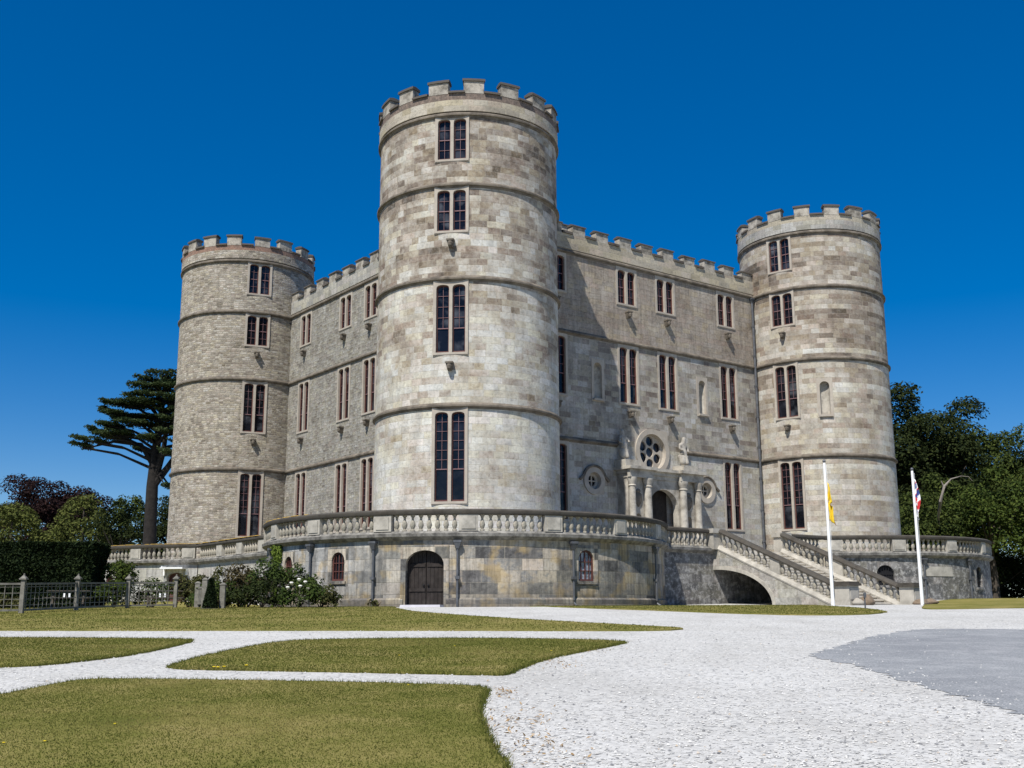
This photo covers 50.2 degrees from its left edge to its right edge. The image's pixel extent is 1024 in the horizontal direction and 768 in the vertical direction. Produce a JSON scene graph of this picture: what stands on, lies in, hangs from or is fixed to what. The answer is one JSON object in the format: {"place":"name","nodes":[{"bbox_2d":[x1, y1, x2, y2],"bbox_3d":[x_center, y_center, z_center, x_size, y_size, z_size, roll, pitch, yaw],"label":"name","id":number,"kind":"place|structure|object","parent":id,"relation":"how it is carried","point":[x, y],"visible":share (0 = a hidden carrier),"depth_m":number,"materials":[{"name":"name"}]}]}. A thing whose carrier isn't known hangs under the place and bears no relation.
{"place":"outdoors","nodes":[
{"label":"outdoors","id":0,"kind":"place"},
{"bbox_2d":[0,637,188,667],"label":"lawn","id":1,"kind":"structure","parent":0,"point":[80,645],"depth_m":19.93,"materials":[{"name":"green plant"}]},
{"bbox_2d":[0,602,682,630],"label":"lawn","id":2,"kind":"structure","parent":0,"point":[207,626],"depth_m":29.72,"materials":[{"name":"green plant"}]},
{"bbox_2d":[0,594,24,607],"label":"shrub","id":3,"kind":"object","parent":2,"relation":"on","point":[6,601],"visible":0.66,"depth_m":44.53,"materials":[{"name":"green plant"}]},
{"bbox_2d":[0,540,111,607],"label":"yew hedge","id":4,"kind":"object","parent":2,"relation":"on","point":[35,561],"visible":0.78,"depth_m":47.61,"materials":[{"name":"green plant"}]},
{"bbox_2d":[44,590,92,607],"bbox_3d":[-18.665,9.086,46.032,1.700,0.769,1.625,3,-12,-14],"label":"picnic table","id":5,"kind":"object","parent":2,"relation":"on","point":[53,598],"visible":0.62,"depth_m":45.85,"materials":[{"name":"wood"}]},
{"bbox_2d":[0,574,179,612],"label":"trellis fence","id":6,"kind":"object","parent":2,"relation":"on","point":[76,591],"visible":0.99,"depth_m":41.64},
{"bbox_2d":[91,578,131,604],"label":"shrub","id":7,"kind":"object","parent":2,"relation":"on","point":[120,590],"visible":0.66,"depth_m":47.36,"materials":[{"name":"green plant"}]},
{"bbox_2d":[100,559,139,604],"bbox_3d":[-17.531,8.955,48.778,1.807,2.286,1.800,0,-12,0],"label":"shrub","id":8,"kind":"object","parent":2,"relation":"on","point":[123,571],"visible":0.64,"depth_m":48.63,"materials":[{"name":"green plant"}]},
{"bbox_2d":[130,576,172,606],"bbox_3d":[-16.235,9.439,49.267,2.039,1.533,1.366,0,-12,0],"label":"shrub","id":9,"kind":"object","parent":2,"relation":"on","point":[140,595],"visible":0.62,"depth_m":49.09,"materials":[{"name":"green plant"}]},
{"bbox_2d":[141,591,182,606],"bbox_3d":[-15.264,9.411,47.698,1.700,0.769,1.625,3,-12,-17],"label":"picnic table","id":10,"kind":"object","parent":2,"relation":"on","point":[148,598],"visible":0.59,"depth_m":47.44,"materials":[{"name":"wood"}]},
{"bbox_2d":[170,573,206,606],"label":"shrub","id":11,"kind":"object","parent":2,"relation":"on","point":[183,585],"visible":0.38,"depth_m":49.17,"materials":[{"name":"green plant"}]},
{"bbox_2d":[185,593,227,606],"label":"shrub","id":12,"kind":"object","parent":2,"relation":"on","point":[192,599],"visible":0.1,"depth_m":45.72,"materials":[{"name":"green plant"}]},
{"bbox_2d":[198,577,219,608],"bbox_3d":[-11.917,8.325,43.228,0.800,1.349,0.652,0,-12,0],"label":"clipped cone","id":13,"kind":"object","parent":2,"relation":"on","point":[210,600],"visible":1,"depth_m":43.05,"materials":[{"name":"green plant"}]},
{"bbox_2d":[194,578,226,607],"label":"gate post","id":14,"kind":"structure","parent":2,"relation":"on","point":[200,591],"depth_m":43.77,"materials":[{"name":"grey stone"}]},
{"bbox_2d":[188,565,232,601],"bbox_3d":[-13.017,8.914,47.933,2.404,2.008,2.108,3,-12,-14],"label":"shrub","id":15,"kind":"object","parent":2,"relation":"on","point":[216,576],"visible":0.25,"depth_m":47.99,"materials":[{"name":"green plant"}]},
{"bbox_2d":[193,580,240,606],"bbox_3d":[-12.202,8.798,45.457,1.805,1.249,1.798,-8,-14,33],"label":"shrub","id":16,"kind":"object","parent":2,"relation":"on","point":[217,585],"visible":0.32,"depth_m":45.24,"materials":[{"name":"green plant"}]},
{"bbox_2d":[218,585,264,606],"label":"shrub","id":17,"kind":"object","parent":2,"relation":"on","point":[245,599],"visible":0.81,"depth_m":44.71,"materials":[{"name":"green plant"}]},
{"bbox_2d":[217,562,267,606],"bbox_3d":[-11.588,8.557,46.192,2.756,2.003,2.261,10,-16,-42],"label":"shrub","id":18,"kind":"object","parent":2,"relation":"on","point":[240,578],"visible":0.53,"depth_m":45.98,"materials":[{"name":"green plant"}]},
{"bbox_2d":[226,576,290,606],"bbox_3d":[-10.300,8.595,44.846,2.392,1.423,1.969,-8,-14,32],"label":"shrub","id":19,"kind":"object","parent":2,"relation":"on","point":[269,586],"visible":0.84,"depth_m":44.52,"materials":[{"name":"green plant"}]},
{"bbox_2d":[241,557,324,606],"bbox_3d":[-9.651,8.392,45.979,3.614,2.229,2.278,0,-12,0],"label":"shrub","id":20,"kind":"object","parent":2,"relation":"on","point":[277,572],"visible":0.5,"depth_m":45.80,"materials":[{"name":"green plant"}]},
{"bbox_2d":[274,577,327,606],"bbox_3d":[-8.566,8.573,44.566,2.237,1.332,1.531,0,-12,0],"label":"rose bush","id":21,"kind":"object","parent":2,"relation":"on","point":[309,588],"visible":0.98,"depth_m":44.25,"materials":[{"name":"green plant"}]},
{"bbox_2d":[308,583,338,606],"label":"shrub","id":22,"kind":"object","parent":2,"relation":"on","point":[330,599],"visible":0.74,"depth_m":44.57,"materials":[{"name":"green plant"}]},
{"bbox_2d":[322,592,343,606],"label":"shrub","id":23,"kind":"object","parent":2,"relation":"on","point":[339,596],"visible":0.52,"depth_m":44.92,"materials":[{"name":"green plant"}]},
{"bbox_2d":[367,598,380,606],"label":"shrub","id":24,"kind":"object","parent":2,"relation":"on","point":[375,602],"visible":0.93,"depth_m":45.94,"materials":[{"name":"green plant"}]},
{"bbox_2d":[169,638,622,675],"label":"lawn","id":25,"kind":"structure","parent":0,"point":[391,666],"depth_m":18.03,"materials":[{"name":"green plant"}]},
{"bbox_2d":[0,604,885,767],"bbox_3d":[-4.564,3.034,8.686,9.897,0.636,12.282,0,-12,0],"label":"lawn","id":26,"kind":"structure","parent":0,"point":[230,763],"depth_m":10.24,"materials":[{"name":"green plant"}]},
{"bbox_2d":[0,600,1023,767],"bbox_3d":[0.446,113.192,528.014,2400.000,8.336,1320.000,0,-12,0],"label":"ground","id":27,"kind":"structure","parent":0,"point":[914,615],"depth_m":13.82,"materials":[{"name":"white gravel"}]},
{"bbox_2d":[0,501,51,541],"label":"broadleaf tree","id":28,"kind":"object","parent":27,"relation":"on","point":[17,517],"visible":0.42,"depth_m":109.96,"materials":[{"name":"green plant"}]},
{"bbox_2d":[0,473,113,541],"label":"copper beech","id":29,"kind":"object","parent":27,"relation":"on","point":[45,507],"visible":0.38,"depth_m":159.56,"materials":[{"name":"purple plant"}]},
{"bbox_2d":[45,493,117,558],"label":"broadleaf tree","id":30,"kind":"object","parent":27,"relation":"on","point":[62,534],"visible":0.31,"depth_m":111.64,"materials":[{"name":"green plant"}]},
{"bbox_2d":[83,498,143,558],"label":"broadleaf tree","id":31,"kind":"object","parent":27,"relation":"on","point":[128,532],"visible":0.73,"depth_m":106.59,"materials":[{"name":"green plant"}]},
{"bbox_2d":[67,368,176,556],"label":"cedar tree","id":32,"kind":"object","parent":27,"relation":"on","point":[160,423],"visible":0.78,"depth_m":104.23,"materials":[{"name":"green plant"}]},
{"bbox_2d":[91,494,162,556],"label":"conifer","id":33,"kind":"object","parent":27,"relation":"on","point":[135,501],"visible":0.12,"depth_m":115.87,"materials":[{"name":"green plant"}]},
{"bbox_2d":[139,495,168,556],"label":"dark cypress","id":34,"kind":"object","parent":27,"relation":"on","point":[162,521],"visible":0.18,"depth_m":116.77,"materials":[{"name":"green plant"}]},
{"bbox_2d":[105,535,266,601],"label":"terrace","id":35,"kind":"structure","parent":27,"relation":"on","point":[164,569],"depth_m":69.74,"materials":[{"name":"stone"}]},
{"bbox_2d":[162,569,187,601],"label":"doorway","id":36,"kind":"structure","parent":35,"relation":"in","point":[170,574],"depth_m":69.85,"materials":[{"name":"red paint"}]},
{"bbox_2d":[262,509,668,606],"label":"terrace","id":37,"kind":"structure","parent":27,"relation":"on","point":[553,562],"depth_m":47.22,"materials":[{"name":"stone"}]},
{"bbox_2d":[270,544,282,606],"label":"creeper","id":38,"kind":"object","parent":37,"relation":"attached to","point":[277,554],"visible":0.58,"depth_m":51.00,"materials":[{"name":"green plant"}]},
{"bbox_2d":[283,551,294,585],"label":"arched window","id":39,"kind":"structure","parent":37,"relation":"in","point":[288,557],"depth_m":50.43,"materials":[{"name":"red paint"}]},
{"bbox_2d":[327,547,348,585],"bbox_3d":[-7.516,8.039,48.083,1.160,1.680,0.600,-7,-14,31],"label":"arched window","id":40,"kind":"structure","parent":37,"relation":"in","point":[337,573],"depth_m":47.99,"materials":[{"name":"red paint"}]},
{"bbox_2d":[400,545,448,606],"bbox_3d":[-3.677,8.318,46.674,2.100,2.830,0.580,-2,-12,8],"label":"doorway","id":41,"kind":"structure","parent":37,"relation":"in","point":[414,590],"depth_m":46.66,"materials":[{"name":"brown wood"}]},
{"bbox_2d":[575,545,597,585],"bbox_3d":[3.146,8.025,48.267,1.300,1.780,0.600,7,-14,-33],"label":"arched window","id":42,"kind":"structure","parent":37,"relation":"in","point":[586,556],"depth_m":48.20,"materials":[{"name":"red paint"}]},
{"bbox_2d":[166,78,900,584],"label":"castle","id":43,"kind":"structure","parent":27,"relation":"on","point":[482,328],"depth_m":70.20,"materials":[{"name":"stone"}]},
{"bbox_2d":[235,470,263,537],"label":"window","id":44,"kind":"structure","parent":43,"relation":"in","point":[250,484],"depth_m":76.39,"materials":[{"name":"glass"}]},
{"bbox_2d":[240,380,267,434],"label":"window","id":45,"kind":"structure","parent":43,"relation":"in","point":[254,394],"depth_m":77.79,"materials":[{"name":"stone"}]},
{"bbox_2d":[244,313,270,348],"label":"window","id":46,"kind":"structure","parent":43,"relation":"in","point":[257,327],"depth_m":78.91,"materials":[{"name":"stone"}]},
{"bbox_2d":[247,262,272,297],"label":"window","id":47,"kind":"structure","parent":43,"relation":"in","point":[259,277],"depth_m":79.71,"materials":[{"name":"stone"}]},
{"bbox_2d":[293,469,306,534],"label":"window","id":48,"kind":"structure","parent":43,"relation":"in","point":[300,476],"depth_m":76.24,"materials":[{"name":"stone"}]},
{"bbox_2d":[296,378,309,434],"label":"window","id":49,"kind":"structure","parent":43,"relation":"in","point":[303,386],"depth_m":77.52,"materials":[{"name":"stone"}]},
{"bbox_2d":[299,310,311,347],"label":"window","id":50,"kind":"structure","parent":43,"relation":"in","point":[306,318],"depth_m":78.59,"materials":[{"name":"stone"}]},
{"bbox_2d":[333,460,347,533],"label":"window","id":51,"kind":"structure","parent":43,"relation":"in","point":[341,468],"depth_m":71.59,"materials":[{"name":"stone"}]},
{"bbox_2d":[336,364,350,423],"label":"window","id":52,"kind":"structure","parent":43,"relation":"in","point":[344,372],"depth_m":72.91,"materials":[{"name":"stone"}]},
{"bbox_2d":[339,291,352,331],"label":"window","id":53,"kind":"structure","parent":43,"relation":"in","point":[345,306],"depth_m":73.99,"materials":[{"name":"stone"}]},
{"bbox_2d":[359,454,373,530],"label":"window","id":54,"kind":"structure","parent":43,"relation":"in","point":[366,487],"depth_m":68.93,"materials":[{"name":"stone"}]},
{"bbox_2d":[361,354,376,415],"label":"window","id":55,"kind":"structure","parent":43,"relation":"in","point":[368,404],"depth_m":70.27,"materials":[{"name":"stone"}]},
{"bbox_2d":[363,279,377,320],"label":"window","id":56,"kind":"structure","parent":43,"relation":"in","point":[371,288],"depth_m":71.36,"materials":[{"name":"stone"}]},
{"bbox_2d":[431,407,467,504],"bbox_3d":[-2.985,3.474,52.913,1.775,4.770,0.475,-2,-12,8],"label":"window","id":57,"kind":"structure","parent":43,"relation":"in","point":[449,454],"depth_m":52.83,"materials":[{"name":"stone"}]},
{"bbox_2d":[433,279,468,355],"bbox_3d":[-3.012,-3.272,54.315,1.775,3.890,0.475,-2,-12,8],"label":"window","id":58,"kind":"structure","parent":43,"relation":"in","point":[450,299],"depth_m":54.24,"materials":[{"name":"glass"}]},
{"bbox_2d":[434,186,468,234],"bbox_3d":[-3.034,-8.799,55.463,1.775,2.580,0.475,-2,-12,8],"label":"window","id":59,"kind":"structure","parent":43,"relation":"in","point":[451,205],"depth_m":55.39,"materials":[{"name":"stone"}]},
{"bbox_2d":[435,116,468,162],"bbox_3d":[-3.049,-12.578,56.248,1.775,2.620,0.475,-2,-12,8],"label":"window","id":60,"kind":"structure","parent":43,"relation":"in","point":[451,134],"depth_m":56.16,"materials":[{"name":"stone"}]},
{"bbox_2d":[557,251,566,293],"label":"window","id":61,"kind":"structure","parent":43,"relation":"in","point":[561,257],"depth_m":65.68,"materials":[{"name":"glass"}]},
{"bbox_2d":[558,332,567,396],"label":"window","id":62,"kind":"structure","parent":43,"relation":"in","point":[562,337],"depth_m":64.57,"materials":[{"name":"glass"}]},
{"bbox_2d":[560,440,569,521],"bbox_3d":[2.491,5.515,62.843,1.775,4.770,0.475,9,-15,-36],"label":"window","id":63,"kind":"structure","parent":43,"relation":"in","point":[564,445],"depth_m":63.18,"materials":[{"name":"stone"}]},
{"bbox_2d":[579,464,609,494],"bbox_3d":[4.723,5.654,64.506,2.380,1.778,0.680,9,-15,-36],"label":"round window","id":64,"kind":"structure","parent":43,"relation":"in","point":[593,476],"depth_m":64.49,"materials":[{"name":"stone"}]},
{"bbox_2d":[618,429,629,458],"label":"statue","id":65,"kind":"object","parent":43,"relation":"on","point":[623,450],"visible":1,"depth_m":65.56,"materials":[{"name":"stone"}]},
{"bbox_2d":[615,266,636,308],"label":"window","id":66,"kind":"structure","parent":43,"relation":"in","point":[626,279],"depth_m":68.76,"materials":[{"name":"stone"}]},
{"bbox_2d":[617,344,639,406],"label":"window","id":67,"kind":"structure","parent":43,"relation":"in","point":[628,356],"depth_m":67.66,"materials":[{"name":"stone"}]},
{"bbox_2d":[635,428,669,468],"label":"rose window","id":68,"kind":"structure","parent":43,"relation":"in","point":[651,445],"depth_m":67.98,"materials":[{"name":"stone"}]},
{"bbox_2d":[655,275,675,316],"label":"window","id":69,"kind":"structure","parent":43,"relation":"in","point":[664,287],"depth_m":70.79,"materials":[{"name":"stone"}]},
{"bbox_2d":[657,351,678,412],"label":"window","id":70,"kind":"structure","parent":43,"relation":"in","point":[668,397],"depth_m":69.68,"materials":[{"name":"stone"}]},
{"bbox_2d":[678,437,688,464],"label":"statue","id":71,"kind":"object","parent":43,"relation":"on","point":[683,456],"visible":0.99,"depth_m":68.56,"materials":[{"name":"stone"}]},
{"bbox_2d":[701,476,719,503],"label":"round window","id":72,"kind":"structure","parent":43,"relation":"in","point":[709,487],"depth_m":70.22,"materials":[{"name":"stone"}]},
{"bbox_2d":[715,291,734,329],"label":"window","id":73,"kind":"structure","parent":43,"relation":"in","point":[725,315],"depth_m":74.15,"materials":[{"name":"stone"}]},
{"bbox_2d":[719,363,739,421],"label":"window","id":74,"kind":"structure","parent":43,"relation":"in","point":[728,381],"depth_m":73.04,"materials":[{"name":"stone"}]},
{"bbox_2d":[723,459,744,531],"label":"window","id":75,"kind":"structure","parent":43,"relation":"in","point":[732,469],"depth_m":71.64,"materials":[{"name":"stone"}]},
{"bbox_2d":[766,235,791,275],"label":"window","id":76,"kind":"structure","parent":43,"relation":"in","point":[779,257],"depth_m":74.71,"materials":[{"name":"stone"}]},
{"bbox_2d":[769,289,795,329],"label":"window","id":77,"kind":"structure","parent":43,"relation":"in","point":[782,308],"depth_m":73.92,"materials":[{"name":"stone"}]},
{"bbox_2d":[773,361,800,420],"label":"window","id":78,"kind":"structure","parent":43,"relation":"in","point":[785,376],"depth_m":72.81,"materials":[{"name":"stone"}]},
{"bbox_2d":[778,458,807,531],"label":"window","id":79,"kind":"structure","parent":43,"relation":"in","point":[791,472],"depth_m":71.40,"materials":[{"name":"glass"}]},
{"bbox_2d":[487,648,610,767],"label":"fallen leaves","id":80,"kind":"object","parent":27,"relation":"on","point":[509,731],"visible":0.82,"depth_m":10.40,"materials":[{"name":"dry brown leaf"}]},
{"bbox_2d":[664,526,924,604],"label":"staircase","id":81,"kind":"structure","parent":27,"relation":"on","point":[712,570],"depth_m":57.53,"materials":[{"name":"stone"}]},
{"bbox_2d":[822,460,835,605],"bbox_3d":[13.164,6.145,44.941,0.429,6.150,0.187,0,-12,0],"label":"flagpole","id":82,"kind":"object","parent":27,"relation":"on","point":[829,511],"visible":0.98,"depth_m":45.01,"materials":[{"name":"white metal"}]},
{"bbox_2d":[852,598,863,604],"bbox_3d":[16.306,10.299,51.482,0.591,0.444,0.472,0,-12,0],"label":"rock","id":83,"kind":"object","parent":27,"relation":"on","point":[857,601],"visible":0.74,"depth_m":51.33,"materials":[{"name":"white stone"}]},
{"bbox_2d":[860,594,874,604],"bbox_3d":[16.875,10.299,51.853,0.751,0.638,0.674,7,-14,-30],"label":"rock","id":84,"kind":"object","parent":27,"relation":"on","point":[870,600],"visible":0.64,"depth_m":51.60,"materials":[{"name":"stone"}]},
{"bbox_2d":[824,535,992,599],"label":"terrace","id":85,"kind":"structure","parent":27,"relation":"on","point":[951,568],"depth_m":64.58,"materials":[{"name":"stone"}]},
{"bbox_2d":[912,599,928,604],"bbox_3d":[20.371,10.861,54.392,0.715,0.358,0.697,11,-16,-42],"label":"rock","id":86,"kind":"object","parent":27,"relation":"on","point":[917,602],"visible":0.63,"depth_m":54.20,"materials":[{"name":"stone"}]},
{"bbox_2d":[0,0,1023,597],"label":"sky","id":87,"kind":"structure","parent":0,"point":[133,132],"materials":[{"name":"blue"}]},
{"bbox_2d":[530,605,886,615],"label":"lawn","id":88,"kind":"structure","parent":0,"point":[836,609],"depth_m":38.69,"materials":[{"name":"green plant"}]},
{"bbox_2d":[863,592,865,608],"bbox_3d":[12.741,7.879,39.441,0.100,0.710,0.078,0,-12,0],"label":"sign post","id":89,"kind":"object","parent":88,"relation":"on","point":[864,595],"visible":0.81,"depth_m":39.44,"materials":[{"name":"grey metal"}]},
{"bbox_2d":[809,629,1023,713],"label":"tarmac","id":90,"kind":"structure","parent":0,"point":[993,667],"depth_m":17.42,"materials":[{"name":"grey asphalt"}]},
{"bbox_2d":[922,598,1023,609],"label":"lawn","id":91,"kind":"structure","parent":0,"point":[992,603],"depth_m":44.96,"materials":[{"name":"green plant"}]},
{"bbox_2d":[910,468,923,604],"bbox_3d":[17.592,6.602,47.113,0.382,6.050,0.180,0,-12,0],"label":"flagpole","id":92,"kind":"object","parent":91,"relation":"on","point":[916,497],"visible":0.99,"depth_m":47.19,"materials":[{"name":"white metal"}]},
{"bbox_2d":[926,598,938,603],"bbox_3d":[21.031,10.979,54.897,0.920,0.429,0.728,0,-12,0],"label":"rock","id":93,"kind":"object","parent":91,"relation":"on","point":[931,601],"visible":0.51,"depth_m":54.64,"materials":[{"name":"stone"}]},
{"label":"lawn","id":94,"kind":"structure","parent":0,"visible":0},
{"bbox_2d":[898,490,969,549],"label":"leafy tree","id":95,"kind":"object","parent":94,"relation":"on","point":[949,527],"visible":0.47,"depth_m":93.91,"materials":[{"name":"green plant"}]},
{"bbox_2d":[937,476,969,541],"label":"dead branch","id":96,"kind":"object","parent":95,"relation":"attached to","point":[941,498],"visible":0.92,"depth_m":91.11,"materials":[{"name":"grey wood"}]},
{"bbox_2d":[890,381,1011,529],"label":"woodland tree","id":97,"kind":"object","parent":94,"relation":"on","point":[928,445],"visible":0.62,"depth_m":108.61,"materials":[{"name":"green plant"}]},
{"bbox_2d":[899,472,1004,552],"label":"leafy tree","id":98,"kind":"object","parent":94,"relation":"on","point":[931,493],"visible":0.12,"depth_m":100.32,"materials":[{"name":"green plant"}]},
{"bbox_2d":[940,465,1023,597],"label":"leafy tree","id":99,"kind":"object","parent":94,"relation":"on","point":[998,517],"visible":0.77,"depth_m":95.78,"materials":[{"name":"green plant"}]},
{"bbox_2d":[961,421,1023,586],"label":"woodland tree","id":100,"kind":"object","parent":94,"relation":"on","point":[995,447],"visible":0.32,"depth_m":116.50,"materials":[{"name":"green plant"}]},
{"bbox_2d":[994,549,1023,597],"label":"undergrowth shrub","id":101,"kind":"object","parent":94,"relation":"on","point":[1003,559],"visible":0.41,"depth_m":100.65,"materials":[{"name":"green plant"}]},
{"bbox_2d":[999,544,1023,597],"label":"undergrowth shrub","id":102,"kind":"object","parent":94,"relation":"on","point":[1003,589],"visible":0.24,"depth_m":102.08,"materials":[{"name":"green plant"}]},
{"bbox_2d":[1003,423,1023,556],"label":"woodland tree","id":103,"kind":"object","parent":94,"relation":"on","point":[1019,436],"visible":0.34,"depth_m":114.90,"materials":[{"name":"green plant"}]},
{"bbox_2d":[1008,468,1023,547],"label":"leafy tree","id":104,"kind":"object","parent":94,"relation":"on","point":[1013,476],"visible":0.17,"depth_m":100.81,"materials":[{"name":"green plant"}]}
]}

